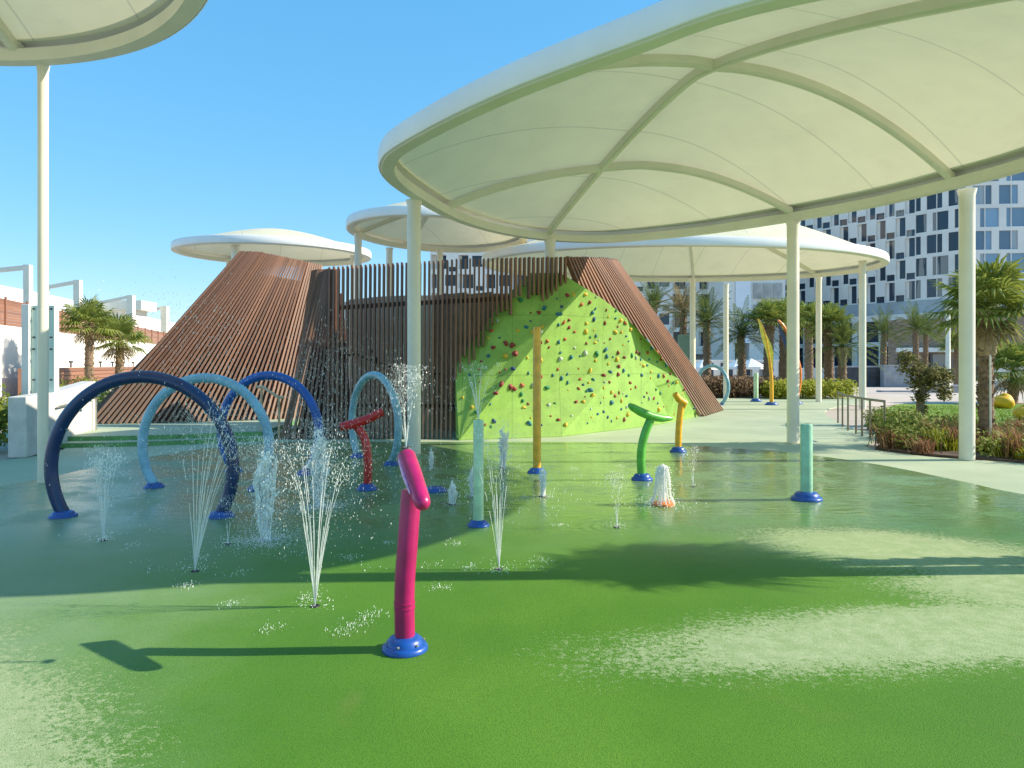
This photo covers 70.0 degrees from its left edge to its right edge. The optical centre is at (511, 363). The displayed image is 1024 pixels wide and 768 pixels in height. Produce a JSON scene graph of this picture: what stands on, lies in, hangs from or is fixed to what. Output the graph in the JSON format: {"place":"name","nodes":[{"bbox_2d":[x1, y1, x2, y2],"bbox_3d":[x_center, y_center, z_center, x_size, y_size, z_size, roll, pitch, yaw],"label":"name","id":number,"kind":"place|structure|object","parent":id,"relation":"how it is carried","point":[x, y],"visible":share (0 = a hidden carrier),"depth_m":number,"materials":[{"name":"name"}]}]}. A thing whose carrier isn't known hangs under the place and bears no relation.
{"place":"outdoors","nodes":[
{"label":"outdoors","id":0,"kind":"place"},
{"bbox_2d":[0,325,155,396],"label":"garden wall","id":1,"kind":"structure","parent":0,"point":[10,351],"depth_m":49.61,"materials":[{"name":"paint"}]},
{"bbox_2d":[0,297,165,343],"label":"timber fence","id":2,"kind":"object","parent":1,"relation":"on","point":[5,318],"visible":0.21,"depth_m":42.79,"materials":[{"name":"brown wood"}]},
{"bbox_2d":[0,285,174,332],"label":"building","id":3,"kind":"structure","parent":0,"point":[12,294],"depth_m":114.81,"materials":[{"name":"paint"}]},
{"bbox_2d":[0,0,661,343],"label":"sky","id":4,"kind":"structure","parent":0,"point":[254,114],"materials":[{"name":"blue"}]},
{"bbox_2d":[0,380,1022,459],"bbox_3d":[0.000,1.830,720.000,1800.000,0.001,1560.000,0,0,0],"label":"ground","id":5,"kind":"structure","parent":0,"point":[831,413],"depth_m":25.00,"materials":[{"name":"beige concrete"}]},
{"bbox_2d":[0,265,32,304],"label":"white pergola","id":6,"kind":"object","parent":5,"relation":"on","point":[27,283],"visible":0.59,"depth_m":69.78,"materials":[{"name":"paint"}]},
{"bbox_2d":[21,304,58,394],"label":"panel pillar","id":7,"kind":"structure","parent":5,"relation":"on","point":[28,348],"depth_m":15.47,"materials":[{"name":"metal"}]},
{"bbox_2d":[0,375,113,446],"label":"shrubs","id":8,"kind":"object","parent":5,"relation":"on","point":[3,417],"visible":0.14,"depth_m":15.23,"materials":[{"name":"plant"}]},
{"bbox_2d":[49,280,82,332],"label":"white pergola","id":9,"kind":"object","parent":5,"relation":"on","point":[77,288],"visible":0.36,"depth_m":89.69,"materials":[{"name":"paint"}]},
{"bbox_2d":[18,367,133,394],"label":"timber planter","id":10,"kind":"object","parent":5,"relation":"on","point":[71,373],"visible":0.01,"depth_m":48.30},
{"bbox_2d":[58,295,125,380],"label":"fan palm","id":11,"kind":"object","parent":5,"relation":"on","point":[93,312],"visible":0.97,"depth_m":41.71,"materials":[{"name":"green plant"}]},
{"bbox_2d":[99,295,135,340],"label":"white pergola","id":12,"kind":"object","parent":5,"relation":"on","point":[131,305],"visible":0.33,"depth_m":109.83,"materials":[{"name":"paint"}]},
{"bbox_2d":[84,311,154,373],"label":"fan palm","id":13,"kind":"object","parent":5,"relation":"on","point":[124,326],"visible":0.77,"depth_m":44.68,"materials":[{"name":"green plant"}]},
{"bbox_2d":[83,300,156,342],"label":"white pavilion","id":14,"kind":"structure","parent":5,"relation":"on","point":[142,308],"depth_m":125.00,"materials":[{"name":"paint"}]},
{"bbox_2d":[147,306,168,333],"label":"white pergola","id":15,"kind":"object","parent":5,"relation":"on","point":[164,320],"visible":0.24,"depth_m":129.47,"materials":[{"name":"paint"}]},
{"bbox_2d":[638,282,702,336],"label":"date palm","id":16,"kind":"object","parent":5,"relation":"on","point":[656,297],"visible":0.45,"depth_m":49.67,"materials":[{"name":"green plant"}]},
{"bbox_2d":[678,335,689,360],"bbox_3d":[9.412,0.100,40.000,0.640,3.400,0.160,0,0,0],"label":"sign totem","id":17,"kind":"object","parent":5,"relation":"on","point":[684,343],"visible":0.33,"depth_m":39.92,"materials":[{"name":"metal"}]},
{"bbox_2d":[651,283,722,338],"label":"date palm","id":18,"kind":"object","parent":5,"relation":"on","point":[681,303],"visible":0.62,"depth_m":45.77,"materials":[{"name":"green plant"}]},
{"bbox_2d":[701,374,784,397],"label":"russet shrubs","id":19,"kind":"object","parent":5,"relation":"on","point":[742,386],"visible":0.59,"depth_m":38.74,"materials":[{"name":"brown plant"}]},
{"bbox_2d":[709,280,784,359],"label":"building","id":20,"kind":"structure","parent":5,"relation":"on","point":[755,291],"depth_m":112.30,"materials":[{"name":"paint"}]},
{"bbox_2d":[758,377,858,398],"bbox_3d":[15.679,1.271,38.547,5.370,1.186,2.938,0,0,-6],"label":"yellow hedge","id":21,"kind":"object","parent":5,"relation":"on","point":[830,390],"visible":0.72,"depth_m":37.73,"materials":[{"name":"plant"}]},
{"bbox_2d":[867,426,1023,463],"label":"planting bed","id":22,"kind":"object","parent":5,"relation":"on","point":[950,454],"visible":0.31,"depth_m":14.42,"materials":[{"name":"soil"}]},
{"bbox_2d":[862,407,1023,458],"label":"reddish grasses","id":23,"kind":"object","parent":22,"relation":"on","point":[920,446],"visible":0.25,"depth_m":15.19,"materials":[{"name":"green plant"}]},
{"bbox_2d":[863,406,1023,456],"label":"bed shrubs","id":24,"kind":"object","parent":22,"relation":"on","point":[905,418],"visible":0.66,"depth_m":15.89,"materials":[{"name":"green plant"}]},
{"bbox_2d":[872,414,1023,459],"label":"green grasses","id":25,"kind":"object","parent":22,"relation":"on","point":[950,445],"visible":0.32,"depth_m":14.93,"materials":[{"name":"plant"}]},
{"bbox_2d":[919,254,1023,443],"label":"fan palm","id":26,"kind":"object","parent":22,"relation":"on","point":[999,286],"visible":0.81,"depth_m":15.66,"materials":[{"name":"green plant"}]},
{"bbox_2d":[0,397,1023,493],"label":"play floor","id":27,"kind":"structure","parent":0,"point":[742,422],"depth_m":16.98,"materials":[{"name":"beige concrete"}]},
{"bbox_2d":[8,381,96,457],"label":"wall","id":28,"kind":"structure","parent":27,"relation":"on","point":[22,426],"depth_m":14.42,"materials":[{"name":"paint"}]},
{"bbox_2d":[1,428,296,447],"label":"step","id":29,"kind":"object","parent":27,"relation":"on","point":[118,444],"visible":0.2,"depth_m":16.10,"materials":[{"name":"concrete"}]},
{"bbox_2d":[1,420,298,442],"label":"step","id":30,"kind":"object","parent":29,"relation":"on","point":[275,432],"visible":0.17,"depth_m":16.25,"materials":[{"name":"concrete"}]},
{"bbox_2d":[68,421,294,440],"bbox_3d":[-9.750,1.654,19.546,7.661,0.102,6.834,0,0,0],"label":"step","id":31,"kind":"object","parent":30,"relation":"on","point":[113,438],"visible":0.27,"depth_m":16.52,"materials":[{"name":"concrete"}]},
{"bbox_2d":[68,418,294,436],"bbox_3d":[-9.750,1.600,19.546,7.661,0.001,6.834,0,0,0],"label":"step","id":32,"kind":"object","parent":31,"relation":"on","point":[119,429],"visible":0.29,"depth_m":18.13,"materials":[{"name":"beige concrete"}]},
{"bbox_2d":[255,385,283,439],"bbox_3d":[-5.780,1.155,17.451,0.852,1.291,0.129,0,0,26],"label":"handrail","id":33,"kind":"object","parent":27,"relation":"on","point":[261,387],"visible":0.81,"depth_m":17.35,"materials":[{"name":"silver metal"}]},
{"bbox_2d":[171,228,370,299],"bbox_3d":[-10.750,-2.122,33.200,8.418,7.832,7.269,0,0,0],"label":"shade canopy","id":34,"kind":"object","parent":27,"relation":"on","point":[226,247],"visible":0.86,"depth_m":32.00,"materials":[{"name":"fabric"}]},
{"bbox_2d":[97,251,723,439],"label":"slatted hill","id":35,"kind":"structure","parent":27,"relation":"on","point":[452,325],"depth_m":19.78,"materials":[{"name":"wood"}]},
{"bbox_2d":[346,202,527,298],"bbox_3d":[-2.750,-2.147,28.200,6.772,7.882,8.224,0,0,0],"label":"shade canopy","id":36,"kind":"object","parent":27,"relation":"on","point":[387,226],"visible":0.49,"depth_m":30.28,"materials":[{"name":"fabric"}]},
{"bbox_2d":[0,441,1023,767],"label":"splash pad","id":37,"kind":"object","parent":27,"relation":"on","point":[746,611],"visible":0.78,"depth_m":5.14,"materials":[{"name":"green rubber"}]},
{"bbox_2d":[0,0,207,482],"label":"shade canopy","id":38,"kind":"object","parent":37,"relation":"on","point":[42,36],"visible":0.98,"depth_m":10.66,"materials":[{"name":"fabric"}]},
{"bbox_2d":[77,443,141,542],"bbox_3d":[-4.146,1.303,7.461,0.642,0.987,0.487,0,0,0],"label":"water jet","id":39,"kind":"object","parent":37,"relation":"on","point":[103,514],"visible":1,"depth_m":7.44,"materials":[{"name":"white"}]},
{"bbox_2d":[44,370,239,518],"bbox_3d":[-4.353,0.935,8.600,2.288,1.718,0.311,0,0,0],"label":"spray hoop","id":40,"kind":"object","parent":37,"relation":"on","point":[77,403],"visible":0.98,"depth_m":8.54,"materials":[{"name":"metal"}]},
{"bbox_2d":[113,397,288,574],"bbox_3d":[-2.668,1.028,6.343,1.523,1.534,1.356,0,0,-39],"label":"water jet","id":41,"kind":"object","parent":37,"relation":"on","point":[196,549],"visible":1,"depth_m":6.33,"materials":[{"name":"white"}]},
{"bbox_2d":[137,373,273,491],"bbox_3d":[-4.421,0.963,10.526,2.096,1.662,0.286,0,0,8],"label":"spray hoop","id":42,"kind":"object","parent":37,"relation":"on","point":[249,397],"visible":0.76,"depth_m":10.50,"materials":[{"name":"metal"}]},
{"bbox_2d":[184,436,322,558],"bbox_3d":[-2.514,1.284,7.393,1.552,1.106,1.342,0,0,-8],"label":"foam jet","id":43,"kind":"object","parent":37,"relation":"on","point":[261,492],"visible":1,"depth_m":7.39,"materials":[{"name":"white liquid"}]},
{"bbox_2d":[217,371,323,475],"bbox_3d":[-4.013,0.958,12.072,2.003,1.678,0.302,0,0,16],"label":"spray hoop","id":44,"kind":"object","parent":37,"relation":"on","point":[304,393],"visible":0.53,"depth_m":11.93,"materials":[{"name":"metal"}]},
{"bbox_2d":[249,417,374,520],"bbox_3d":[-2.458,1.243,9.161,1.715,1.168,1.742,0,0,0],"label":"foam jet","id":45,"kind":"object","parent":37,"relation":"on","point":[317,453],"visible":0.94,"depth_m":9.08,"materials":[{"name":"white liquid"}]},
{"bbox_2d":[233,429,430,609],"bbox_3d":[-1.417,1.127,5.430,1.685,1.334,1.266,0,0,0],"label":"water jet","id":46,"kind":"object","parent":37,"relation":"on","point":[314,586],"visible":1,"depth_m":5.40,"materials":[{"name":"white"}]},
{"bbox_2d":[41,261,668,524],"bbox_3d":[-2.498,0.056,10.632,7.857,3.493,8.163,0,0,-35],"label":"water spray","id":47,"kind":"object","parent":37,"relation":"on","point":[300,398],"visible":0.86,"depth_m":10.48,"materials":[{"name":"white"}]},
{"bbox_2d":[339,408,384,490],"bbox_3d":[-2.138,1.216,10.442,0.630,1.175,0.302,0,0,0],"label":"spray cannon","id":48,"kind":"object","parent":37,"relation":"on","point":[367,484],"visible":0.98,"depth_m":10.39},
{"bbox_2d":[111,452,627,636],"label":"pad splashes","id":49,"kind":"object","parent":37,"relation":"on","point":[341,560],"visible":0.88,"depth_m":6.36,"materials":[{"name":"white liquid"}]},
{"bbox_2d":[348,371,401,465],"bbox_3d":[-2.561,0.963,13.565,0.294,1.666,1.978,0,0,-38],"label":"spray hoop","id":50,"kind":"object","parent":37,"relation":"on","point":[362,381],"visible":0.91,"depth_m":13.18,"materials":[{"name":"metal"}]},
{"bbox_2d":[382,449,429,657],"bbox_3d":[-0.650,1.178,4.560,0.289,1.246,0.520,0,0,-30],"label":"spray cannon","id":51,"kind":"object","parent":37,"relation":"on","point":[405,640],"visible":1,"depth_m":4.55,"materials":[{"name":"metal"}]},
{"bbox_2d":[374,358,434,448],"bbox_3d":[-0.646,0.226,4.521,0.401,0.596,0.287,0,0,16],"label":"water jet","id":52,"kind":"object","parent":51,"relation":"on","point":[405,433],"visible":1,"depth_m":4.50,"materials":[{"name":"white"}]},
{"bbox_2d":[434,478,464,507],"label":"foam jet","id":53,"kind":"object","parent":37,"relation":"on","point":[452,491],"visible":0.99,"depth_m":9.29,"materials":[{"name":"white liquid"}]},
{"bbox_2d":[467,420,489,527],"bbox_3d":[-0.372,1.206,8.122,0.250,1.176,0.250,0,0,0],"label":"spray post","id":54,"kind":"object","parent":37,"relation":"on","point":[478,520],"visible":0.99,"depth_m":8.07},
{"bbox_2d":[454,362,500,419],"bbox_3d":[-0.338,0.293,8.104,0.813,0.675,0.587,0,0,0],"label":"water jet","id":55,"kind":"object","parent":54,"relation":"on","point":[477,410],"visible":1,"depth_m":8.10,"materials":[{"name":"white"}]},
{"bbox_2d":[456,421,537,572],"bbox_3d":[-0.105,1.132,6.449,0.835,1.324,0.760,0,0,-42],"label":"water jet","id":56,"kind":"object","parent":37,"relation":"on","point":[498,550],"visible":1,"depth_m":6.39,"materials":[{"name":"white"}]},
{"bbox_2d":[487,420,519,471],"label":"foam jet","id":57,"kind":"object","parent":37,"relation":"on","point":[502,446],"visible":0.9,"depth_m":12.59,"materials":[{"name":"white liquid"}]},
{"bbox_2d":[527,327,545,473],"bbox_3d":[0.413,0.590,12.072,0.320,2.409,0.320,0,0,0],"label":"spray post","id":58,"kind":"object","parent":37,"relation":"on","point":[537,467],"visible":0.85,"depth_m":12.01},
{"bbox_2d":[525,463,565,499],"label":"foam jet","id":59,"kind":"object","parent":37,"relation":"on","point":[542,481],"visible":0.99,"depth_m":9.87,"materials":[{"name":"white liquid"}]},
{"bbox_2d":[628,403,673,480],"bbox_3d":[2.149,1.201,11.333,0.754,1.206,0.350,0,0,0],"label":"spray cannon","id":60,"kind":"object","parent":37,"relation":"on","point":[650,417],"visible":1,"depth_m":11.28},
{"bbox_2d":[651,500,674,506],"bbox_3d":[1.928,1.774,9.332,0.300,0.039,0.300,0,0,0],"label":"ground nozzle","id":61,"kind":"object","parent":37,"relation":"on","point":[662,504],"visible":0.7,"depth_m":9.22,"materials":[{"name":"orange plastic"}]},
{"bbox_2d":[589,464,696,512],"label":"bubbling dome","id":62,"kind":"structure","parent":61,"relation":"on","point":[662,474],"depth_m":9.27,"materials":[{"name":"white liquid"}]},
{"bbox_2d":[669,392,687,452],"bbox_3d":[3.396,1.186,14.953,0.340,1.233,0.339,0,0,-35],"label":"spray cannon","id":63,"kind":"object","parent":37,"relation":"on","point":[681,401],"visible":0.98,"depth_m":14.89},
{"bbox_2d":[378,0,1023,460],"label":"shade canopy","id":64,"kind":"object","parent":37,"relation":"on","point":[672,118],"visible":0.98,"depth_m":13.59,"materials":[{"name":"fabric"}]},
{"bbox_2d":[790,423,822,501],"bbox_3d":[3.898,1.292,9.675,0.400,1.004,0.400,0,0,0],"label":"spray post","id":65,"kind":"object","parent":37,"relation":"on","point":[806,493],"visible":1,"depth_m":9.61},
{"bbox_2d":[455,273,698,439],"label":"climbing wall","id":66,"kind":"structure","parent":27,"relation":"on","point":[603,364],"depth_m":18.74,"materials":[{"name":"green plastic"}]},
{"bbox_2d":[481,223,889,408],"bbox_3d":[7.300,-2.347,31.000,17.162,8.282,11.313,0,0,-14],"label":"shade canopy","id":67,"kind":"object","parent":27,"relation":"on","point":[756,254],"visible":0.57,"depth_m":34.15,"materials":[{"name":"fabric"}]},
{"bbox_2d":[698,364,729,404],"bbox_3d":[8.889,0.907,32.489,0.315,1.804,1.990,0,0,-33],"label":"spray hoop","id":68,"kind":"object","parent":27,"relation":"on","point":[724,373],"visible":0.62,"depth_m":31.90,"materials":[{"name":"metal"}]},
{"bbox_2d":[757,319,778,404],"bbox_3d":[11.226,-0.101,32.093,0.933,3.790,0.600,0,0,0],"label":"feather mast","id":69,"kind":"object","parent":27,"relation":"on","point":[768,348],"visible":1,"depth_m":32.04,"materials":[{"name":"yellow metal"}]},
{"bbox_2d":[777,319,802,403],"bbox_3d":[12.508,-0.108,32.895,1.144,3.804,0.600,0,0,0],"label":"feather mast","id":70,"kind":"object","parent":27,"relation":"on","point":[784,339],"visible":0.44,"depth_m":32.85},
{"bbox_2d":[837,391,885,438],"bbox_3d":[9.160,1.315,19.613,0.287,0.970,5.648,0,0,14],"label":"railing","id":71,"kind":"object","parent":27,"relation":"on","point":[870,400],"visible":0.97,"depth_m":18.77,"materials":[{"name":"metal"}]},
{"bbox_2d":[430,239,710,359],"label":"hotel building","id":72,"kind":"structure","parent":0,"point":[666,322],"depth_m":119.33,"materials":[{"name":"white paint"}]},
{"bbox_2d":[730,383,1023,406],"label":"plaza","id":73,"kind":"structure","parent":0,"point":[893,398],"depth_m":40.76,"materials":[{"name":"beige concrete"}]},
{"bbox_2d":[664,283,755,377],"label":"date palm","id":74,"kind":"object","parent":73,"relation":"on","point":[706,314],"visible":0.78,"depth_m":43.78,"materials":[{"name":"green plant"}]},
{"bbox_2d":[696,360,779,381],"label":"garden wall","id":75,"kind":"structure","parent":73,"relation":"on","point":[776,369],"depth_m":66.00,"materials":[{"name":"paint"}]},
{"bbox_2d":[701,295,784,376],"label":"date palm","id":76,"kind":"object","parent":73,"relation":"on","point":[740,336],"visible":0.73,"depth_m":42.79,"materials":[{"name":"green plant"}]},
{"bbox_2d":[735,358,763,376],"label":"parasol","id":77,"kind":"object","parent":73,"relation":"on","point":[751,363],"visible":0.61,"depth_m":59.26,"materials":[{"name":"fabric"}]},
{"bbox_2d":[738,298,786,377],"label":"fan palm","id":78,"kind":"object","parent":73,"relation":"on","point":[767,308],"visible":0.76,"depth_m":41.21,"materials":[{"name":"green plant"}]},
{"bbox_2d":[762,296,811,379],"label":"fan palm","id":79,"kind":"object","parent":73,"relation":"on","point":[782,364],"visible":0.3,"depth_m":42.27,"materials":[{"name":"green plant"}]},
{"bbox_2d":[799,299,822,380],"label":"fan palm","id":80,"kind":"object","parent":73,"relation":"on","point":[808,367],"visible":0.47,"depth_m":51.76,"materials":[{"name":"green plant"}]},
{"bbox_2d":[800,300,856,383],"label":"fan palm","id":81,"kind":"object","parent":73,"relation":"on","point":[833,314],"visible":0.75,"depth_m":41.28,"materials":[{"name":"green plant"}]},
{"bbox_2d":[801,308,892,396],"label":"date palm","id":82,"kind":"object","parent":73,"relation":"on","point":[842,349],"visible":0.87,"depth_m":40.27,"materials":[{"name":"green plant"}]},
{"bbox_2d":[834,366,881,386],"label":"planter wall","id":83,"kind":"structure","parent":73,"relation":"on","point":[872,376],"depth_m":58.00,"materials":[{"name":"grey stone"}]},
{"bbox_2d":[849,303,922,364],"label":"date palm","id":84,"kind":"object","parent":73,"relation":"on","point":[882,329],"visible":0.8,"depth_m":61.77,"materials":[{"name":"green plant"}]},
{"bbox_2d":[879,365,914,386],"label":"planter wall","id":85,"kind":"structure","parent":73,"relation":"on","point":[887,380],"depth_m":57.00,"materials":[{"name":"grey concrete"}]},
{"bbox_2d":[879,299,944,379],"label":"date palm","id":86,"kind":"object","parent":73,"relation":"on","point":[916,321],"visible":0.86,"depth_m":59.81,"materials":[{"name":"green plant"}]},
{"bbox_2d":[890,310,944,384],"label":"date palm","id":87,"kind":"object","parent":73,"relation":"on","point":[925,340],"visible":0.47,"depth_m":63.78,"materials":[{"name":"green plant"}]},
{"bbox_2d":[933,331,958,384],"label":"fan palm","id":88,"kind":"object","parent":73,"relation":"on","point":[956,360],"visible":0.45,"depth_m":57.87,"materials":[{"name":"green plant"}]},
{"bbox_2d":[944,306,951,390],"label":"lamp mast","id":89,"kind":"object","parent":73,"relation":"on","point":[948,350],"visible":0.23,"depth_m":44.90,"materials":[{"name":"white metal"}]},
{"bbox_2d":[975,339,1023,403],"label":"fan palm","id":90,"kind":"object","parent":73,"relation":"on","point":[1003,360],"visible":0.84,"depth_m":33.61,"materials":[{"name":"green plant"}]},
{"bbox_2d":[785,172,1023,367],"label":"hotel building","id":91,"kind":"structure","parent":0,"point":[917,240],"depth_m":113.48,"materials":[{"name":"white paint"}]},
{"bbox_2d":[916,258,926,276],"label":"window","id":92,"kind":"structure","parent":91,"relation":"in","point":[921,264],"depth_m":112.46,"materials":[{"name":"blue glass"}]},
{"bbox_2d":[916,214,926,232],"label":"window","id":93,"kind":"structure","parent":91,"relation":"in","point":[921,220],"depth_m":112.46,"materials":[{"name":"blue glass"}]},
{"bbox_2d":[927,279,935,297],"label":"window","id":94,"kind":"structure","parent":91,"relation":"in","point":[931,290],"depth_m":111.29,"materials":[{"name":"blue glass"}]},
{"bbox_2d":[927,235,935,253],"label":"window","id":95,"kind":"structure","parent":91,"relation":"in","point":[931,239],"depth_m":111.29,"materials":[{"name":"blue glass"}]},
{"bbox_2d":[938,255,947,274],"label":"window","id":96,"kind":"structure","parent":91,"relation":"in","point":[942,260],"depth_m":109.95,"materials":[{"name":"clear glass"}]},
{"bbox_2d":[938,211,947,229],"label":"window","id":97,"kind":"structure","parent":91,"relation":"in","point":[942,216],"depth_m":109.95,"materials":[{"name":"blue glass"}]},
{"bbox_2d":[949,232,957,250],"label":"window","id":98,"kind":"structure","parent":91,"relation":"in","point":[953,236],"depth_m":108.76,"materials":[{"name":"blue glass"}]},
{"bbox_2d":[975,231,983,249],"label":"window","id":99,"kind":"structure","parent":91,"relation":"in","point":[979,235],"depth_m":107.89,"materials":[{"name":"blue glass"}]},
{"bbox_2d":[985,208,997,226],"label":"window","id":100,"kind":"structure","parent":91,"relation":"in","point":[991,214],"depth_m":107.71,"materials":[{"name":"blue glass"}]},
{"bbox_2d":[999,231,1009,248],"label":"window","id":101,"kind":"structure","parent":91,"relation":"in","point":[1004,236],"depth_m":107.52,"materials":[{"name":"blue glass"}]},
{"bbox_2d":[999,185,1009,203],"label":"window","id":102,"kind":"structure","parent":91,"relation":"in","point":[1004,190],"depth_m":107.52,"materials":[{"name":"blue glass"}]},
{"bbox_2d":[1012,207,1023,225],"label":"window","id":103,"kind":"structure","parent":91,"relation":"in","point":[1017,213],"depth_m":107.31,"materials":[{"name":"blue glass"}]},
{"bbox_2d":[864,404,1023,425],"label":"lawn","id":104,"kind":"structure","parent":0,"point":[911,405],"depth_m":28.92,"materials":[{"name":"plant"}]},
{"bbox_2d":[895,349,956,419],"bbox_3d":[12.190,0.677,21.553,1.777,2.256,1.043,0,0,0],"label":"bushy tree","id":105,"kind":"object","parent":104,"relation":"on","point":[928,378],"visible":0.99,"depth_m":21.41,"materials":[{"name":"green plant"}]},
{"bbox_2d":[994,393,1014,408],"bbox_3d":[19.865,1.479,29.550,0.826,0.643,0.782,0,0,-23],"label":"bean bag","id":106,"kind":"object","parent":104,"relation":"on","point":[1004,400],"visible":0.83,"depth_m":29.31,"materials":[{"name":"yellow fabric"}]},
{"bbox_2d":[888,315,1023,379],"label":"glass wall","id":107,"kind":"structure","parent":0,"point":[934,355],"depth_m":83.23,"materials":[{"name":"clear glass"}]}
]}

